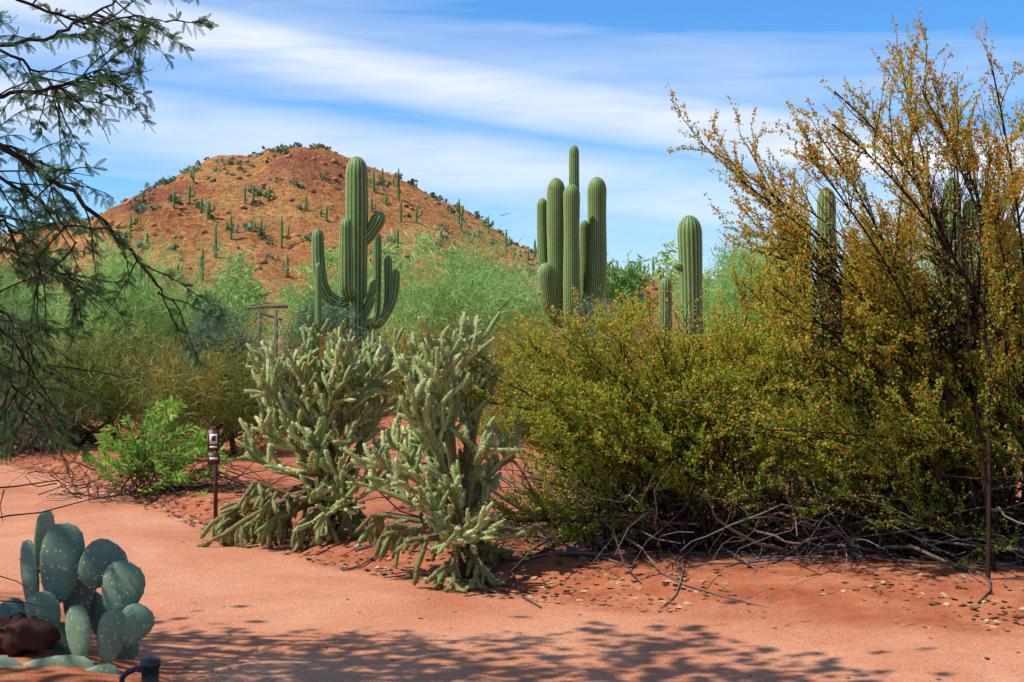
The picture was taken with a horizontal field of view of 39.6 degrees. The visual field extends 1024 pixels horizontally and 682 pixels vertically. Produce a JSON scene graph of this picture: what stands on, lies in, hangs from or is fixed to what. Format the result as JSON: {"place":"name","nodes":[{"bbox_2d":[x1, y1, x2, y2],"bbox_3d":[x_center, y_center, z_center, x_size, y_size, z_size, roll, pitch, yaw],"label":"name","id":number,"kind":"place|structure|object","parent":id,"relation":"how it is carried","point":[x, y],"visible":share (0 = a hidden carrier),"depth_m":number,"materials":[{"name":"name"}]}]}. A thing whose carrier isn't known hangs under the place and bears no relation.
{"place":"outdoors","nodes":[
{"label":"outdoors","id":0,"kind":"place"},
{"bbox_2d":[0,0,228,499],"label":"mesquite","id":1,"kind":"object","parent":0,"point":[60,212],"depth_m":6.54,"materials":[{"name":"green plant"}]},
{"bbox_2d":[0,480,122,608],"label":"twigs","id":2,"kind":"object","parent":1,"relation":"attached to","point":[2,517],"visible":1,"depth_m":6.00,"materials":[{"name":"brown wood"}]},
{"bbox_2d":[0,147,712,334],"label":"hill","id":3,"kind":"structure","parent":0,"point":[224,191],"depth_m":203.52,"materials":[{"name":"orange soil"}]},
{"bbox_2d":[24,168,719,286],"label":"hill saguaros","id":4,"kind":"object","parent":3,"relation":"on","point":[209,210],"visible":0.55,"depth_m":202.95,"materials":[{"name":"green plant"}]},
{"bbox_2d":[0,142,814,298],"bbox_3d":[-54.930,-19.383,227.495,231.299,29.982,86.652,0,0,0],"label":"hillside shrubs","id":5,"kind":"object","parent":3,"relation":"on","point":[164,181],"visible":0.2,"depth_m":211.32,"materials":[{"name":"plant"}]},
{"bbox_2d":[0,328,1023,681],"bbox_3d":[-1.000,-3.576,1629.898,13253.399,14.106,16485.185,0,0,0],"label":"ground","id":6,"kind":"structure","parent":0,"point":[286,616],"depth_m":8.39,"materials":[{"name":"soil"}]},
{"bbox_2d":[0,290,65,412],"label":"green shrub","id":7,"kind":"object","parent":6,"relation":"on","point":[2,323],"visible":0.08,"depth_m":28.45,"materials":[{"name":"green plant"}]},
{"bbox_2d":[0,238,82,356],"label":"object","id":8,"kind":"object","parent":6,"relation":"on","point":[8,306],"depth_m":70.00,"materials":[{"name":"green plant"}]},
{"bbox_2d":[0,367,96,459],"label":"dry shrub","id":9,"kind":"object","parent":6,"relation":"on","point":[33,433],"depth_m":19.21,"materials":[{"name":"green plant"}]},
{"bbox_2d":[0,301,104,430],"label":"olive shrub","id":10,"kind":"object","parent":6,"relation":"on","point":[8,358],"depth_m":22.64,"materials":[{"name":"green plant"}]},
{"bbox_2d":[0,510,154,674],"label":"prickly pear","id":11,"kind":"object","parent":6,"relation":"on","point":[123,586],"visible":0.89,"depth_m":6.92,"materials":[{"name":"green plant"}]},
{"bbox_2d":[0,509,156,668],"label":"cactus spines","id":12,"kind":"object","parent":11,"relation":"attached to","point":[71,606],"visible":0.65,"depth_m":6.91},
{"bbox_2d":[0,308,194,448],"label":"olive shrub","id":13,"kind":"object","parent":6,"relation":"on","point":[78,380],"depth_m":20.27,"materials":[{"name":"green plant"}]},
{"bbox_2d":[119,657,160,681],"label":"path light","id":14,"kind":"object","parent":6,"relation":"on","point":[148,669],"visible":1,"depth_m":5.58,"materials":[{"name":"metal"}]},
{"bbox_2d":[0,190,289,401],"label":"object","id":15,"kind":"object","parent":6,"relation":"on","point":[144,305],"depth_m":35.54,"materials":[{"name":"green plant"}]},
{"bbox_2d":[0,418,309,507],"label":"leafy twigs","id":16,"kind":"object","parent":6,"relation":"on","point":[232,479],"visible":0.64,"depth_m":14.48,"materials":[{"name":"brown plant"}]},
{"bbox_2d":[78,394,232,498],"bbox_3d":[-3.727,1.122,14.534,1.779,1.176,1.468,0,0,0],"label":"leafy plant","id":17,"kind":"object","parent":6,"relation":"on","point":[182,476],"depth_m":14.40,"materials":[{"name":"green plant"}]},
{"bbox_2d":[111,287,296,459],"bbox_3d":[-3.924,0.457,18.973,2.752,2.331,3.260,0,0,0],"label":"olive shrub","id":18,"kind":"object","parent":6,"relation":"on","point":[240,404],"depth_m":18.46,"materials":[{"name":"green plant"}]},
{"bbox_2d":[208,430,219,518],"bbox_3d":[-2.574,1.234,12.267,0.100,0.932,0.047,0,0,-12],"label":"sign post","id":19,"kind":"object","parent":6,"relation":"on","point":[214,443],"visible":0.95,"depth_m":12.26,"materials":[{"name":"metal"}]},
{"bbox_2d":[168,284,267,423],"bbox_3d":[-5.313,0.243,25.956,2.170,2.656,3.543,0,0,0],"label":"shrub","id":20,"kind":"object","parent":6,"relation":"on","point":[196,335],"depth_m":25.60,"materials":[{"name":"green plant"}]},
{"bbox_2d":[245,305,287,372],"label":"timber frame","id":21,"kind":"object","parent":6,"relation":"on","point":[271,316],"visible":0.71,"depth_m":41.96,"materials":[{"name":"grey wood"}]},
{"bbox_2d":[196,317,412,551],"bbox_3d":[-1.662,0.726,11.207,1.724,1.810,1.245,0,0,0],"label":"cholla","id":22,"kind":"object","parent":6,"relation":"on","point":[312,436],"depth_m":11.09,"materials":[{"name":"green plant"}]},
{"bbox_2d":[307,263,330,358],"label":"saguaro cactus","id":23,"kind":"object","parent":6,"relation":"on","point":[318,327],"visible":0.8,"depth_m":29.94,"materials":[{"name":"green plant"}]},
{"bbox_2d":[242,254,404,357],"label":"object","id":24,"kind":"object","parent":6,"relation":"on","point":[336,285],"visible":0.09,"depth_m":59.79,"materials":[{"name":"green plant"}]},
{"bbox_2d":[254,323,396,436],"bbox_3d":[-3.216,0.657,23.892,2.866,1.934,4.040,0,0,0],"label":"olive shrub","id":25,"kind":"object","parent":6,"relation":"on","point":[321,355],"depth_m":23.66,"materials":[{"name":"green plant"}]},
{"bbox_2d":[264,284,392,382],"bbox_3d":[-4.510,0.149,33.981,3.829,3.032,4.968,0,0,0],"label":"green shrub","id":26,"kind":"object","parent":6,"relation":"on","point":[340,315],"depth_m":33.51,"materials":[{"name":"green plant"}]},
{"bbox_2d":[311,156,399,353],"bbox_3d":[-3.690,-1.388,33.937,2.030,6.053,1.024,0,0,-34],"label":"saguaro","id":27,"kind":"object","parent":6,"relation":"on","point":[359,233],"visible":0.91,"depth_m":33.79,"materials":[{"name":"green plant"}]},
{"bbox_2d":[0,459,843,655],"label":"rocks","id":28,"kind":"object","parent":6,"relation":"on","point":[20,633],"visible":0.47,"depth_m":6.84,"materials":[{"name":"brown stone"}]},
{"bbox_2d":[340,311,533,593],"bbox_3d":[-0.507,0.711,9.451,1.314,1.833,1.203,0,0,0],"label":"cholla","id":29,"kind":"object","parent":6,"relation":"on","point":[469,487],"depth_m":9.42,"materials":[{"name":"green plant"}]},
{"bbox_2d":[365,298,535,416],"bbox_3d":[-1.662,0.392,29.925,4.932,2.715,5.344,0,0,0],"label":"olive shrub","id":30,"kind":"object","parent":6,"relation":"on","point":[399,381],"depth_m":29.39,"materials":[{"name":"green plant"}]},
{"bbox_2d":[369,211,563,363],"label":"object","id":31,"kind":"object","parent":6,"relation":"on","point":[483,302],"depth_m":50.73,"materials":[{"name":"green plant"}]},
{"bbox_2d":[0,224,1018,338],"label":"trees","id":32,"kind":"object","parent":6,"relation":"on","point":[628,282],"visible":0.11,"depth_m":91.72,"materials":[{"name":"green plant"}]},
{"bbox_2d":[6,454,1023,679],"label":"litter leaves","id":33,"kind":"object","parent":6,"relation":"on","point":[975,605],"visible":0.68,"depth_m":9.21,"materials":[{"name":"brown plant"}]},
{"bbox_2d":[473,297,580,443],"bbox_3d":[0.206,0.444,21.984,2.239,2.247,3.865,0,0,0],"label":"olive shrub","id":34,"kind":"object","parent":6,"relation":"on","point":[496,354],"depth_m":21.48,"materials":[{"name":"green plant"}]},
{"bbox_2d":[537,145,606,358],"bbox_3d":[1.596,-1.934,39.656,1.960,7.160,1.311,0,0,-30],"label":"saguaro cluster","id":35,"kind":"object","parent":6,"relation":"on","point":[571,250],"visible":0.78,"depth_m":39.37,"materials":[{"name":"green plant"}]},
{"bbox_2d":[558,282,629,395],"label":"grey shrub","id":36,"kind":"object","parent":6,"relation":"on","point":[584,315],"visible":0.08,"depth_m":33.68,"materials":[{"name":"plant"}]},
{"bbox_2d":[429,282,827,560],"bbox_3d":[0.815,0.712,10.472,2.952,2.327,3.158,0,0,0],"label":"creosote","id":37,"kind":"object","parent":6,"relation":"on","point":[642,431],"depth_m":10.01,"materials":[{"name":"green plant"}]},
{"bbox_2d":[560,287,698,422],"bbox_3d":[2.285,0.351,25.970,3.275,2.666,4.765,0,0,0],"label":"olive shrub","id":38,"kind":"object","parent":6,"relation":"on","point":[643,346],"depth_m":25.51,"materials":[{"name":"green plant"}]},
{"bbox_2d":[658,277,672,353],"bbox_3d":[3.886,0.014,36.003,0.366,3.255,0.363,0,0,0],"label":"saguaro","id":39,"kind":"object","parent":6,"relation":"on","point":[665,282],"visible":0.4,"depth_m":35.87,"materials":[{"name":"green plant"}]},
{"bbox_2d":[674,215,703,380],"bbox_3d":[3.770,-0.510,30.003,0.570,4.289,0.545,0,0,34],"label":"saguaro","id":40,"kind":"object","parent":6,"relation":"on","point":[688,265],"visible":0.66,"depth_m":29.82,"materials":[{"name":"green plant"}]},
{"bbox_2d":[673,218,815,367],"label":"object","id":41,"kind":"object","parent":6,"relation":"on","point":[730,290],"depth_m":49.36,"materials":[{"name":"green plant"}]},
{"bbox_2d":[816,188,836,395],"bbox_3d":[7.517,-1.027,34.001,0.480,5.290,0.492,0,0,0],"label":"saguaro","id":42,"kind":"object","parent":6,"relation":"on","point":[819,210],"visible":0.2,"depth_m":33.85,"materials":[{"name":"green plant"}]},
{"bbox_2d":[665,8,1023,579],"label":"creosote","id":43,"kind":"object","parent":6,"relation":"on","point":[858,312],"depth_m":9.66,"materials":[{"name":"green plant"}]},
{"bbox_2d":[702,158,1022,546],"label":"creosote","id":44,"kind":"object","parent":6,"relation":"on","point":[751,357],"depth_m":10.90,"materials":[{"name":"green plant"}]},
{"bbox_2d":[841,179,1023,368],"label":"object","id":45,"kind":"object","parent":6,"relation":"on","point":[923,264],"depth_m":47.21,"materials":[{"name":"plant"}]},
{"bbox_2d":[929,177,977,345],"bbox_3d":[12.426,-1.530,40.011,1.538,6.176,0.524,0,0,-15],"label":"saguaro","id":46,"kind":"object","parent":6,"relation":"on","point":[969,210],"visible":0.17,"depth_m":39.84,"materials":[{"name":"green plant"}]},
{"bbox_2d":[0,0,1023,284],"label":"sky","id":47,"kind":"structure","parent":0,"point":[483,104],"materials":[{"name":"blue"}]},
{"bbox_2d":[339,328,1023,608],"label":"dead branches","id":48,"kind":"object","parent":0,"point":[846,541],"depth_m":9.98,"materials":[{"name":"brown wood"}]}
]}

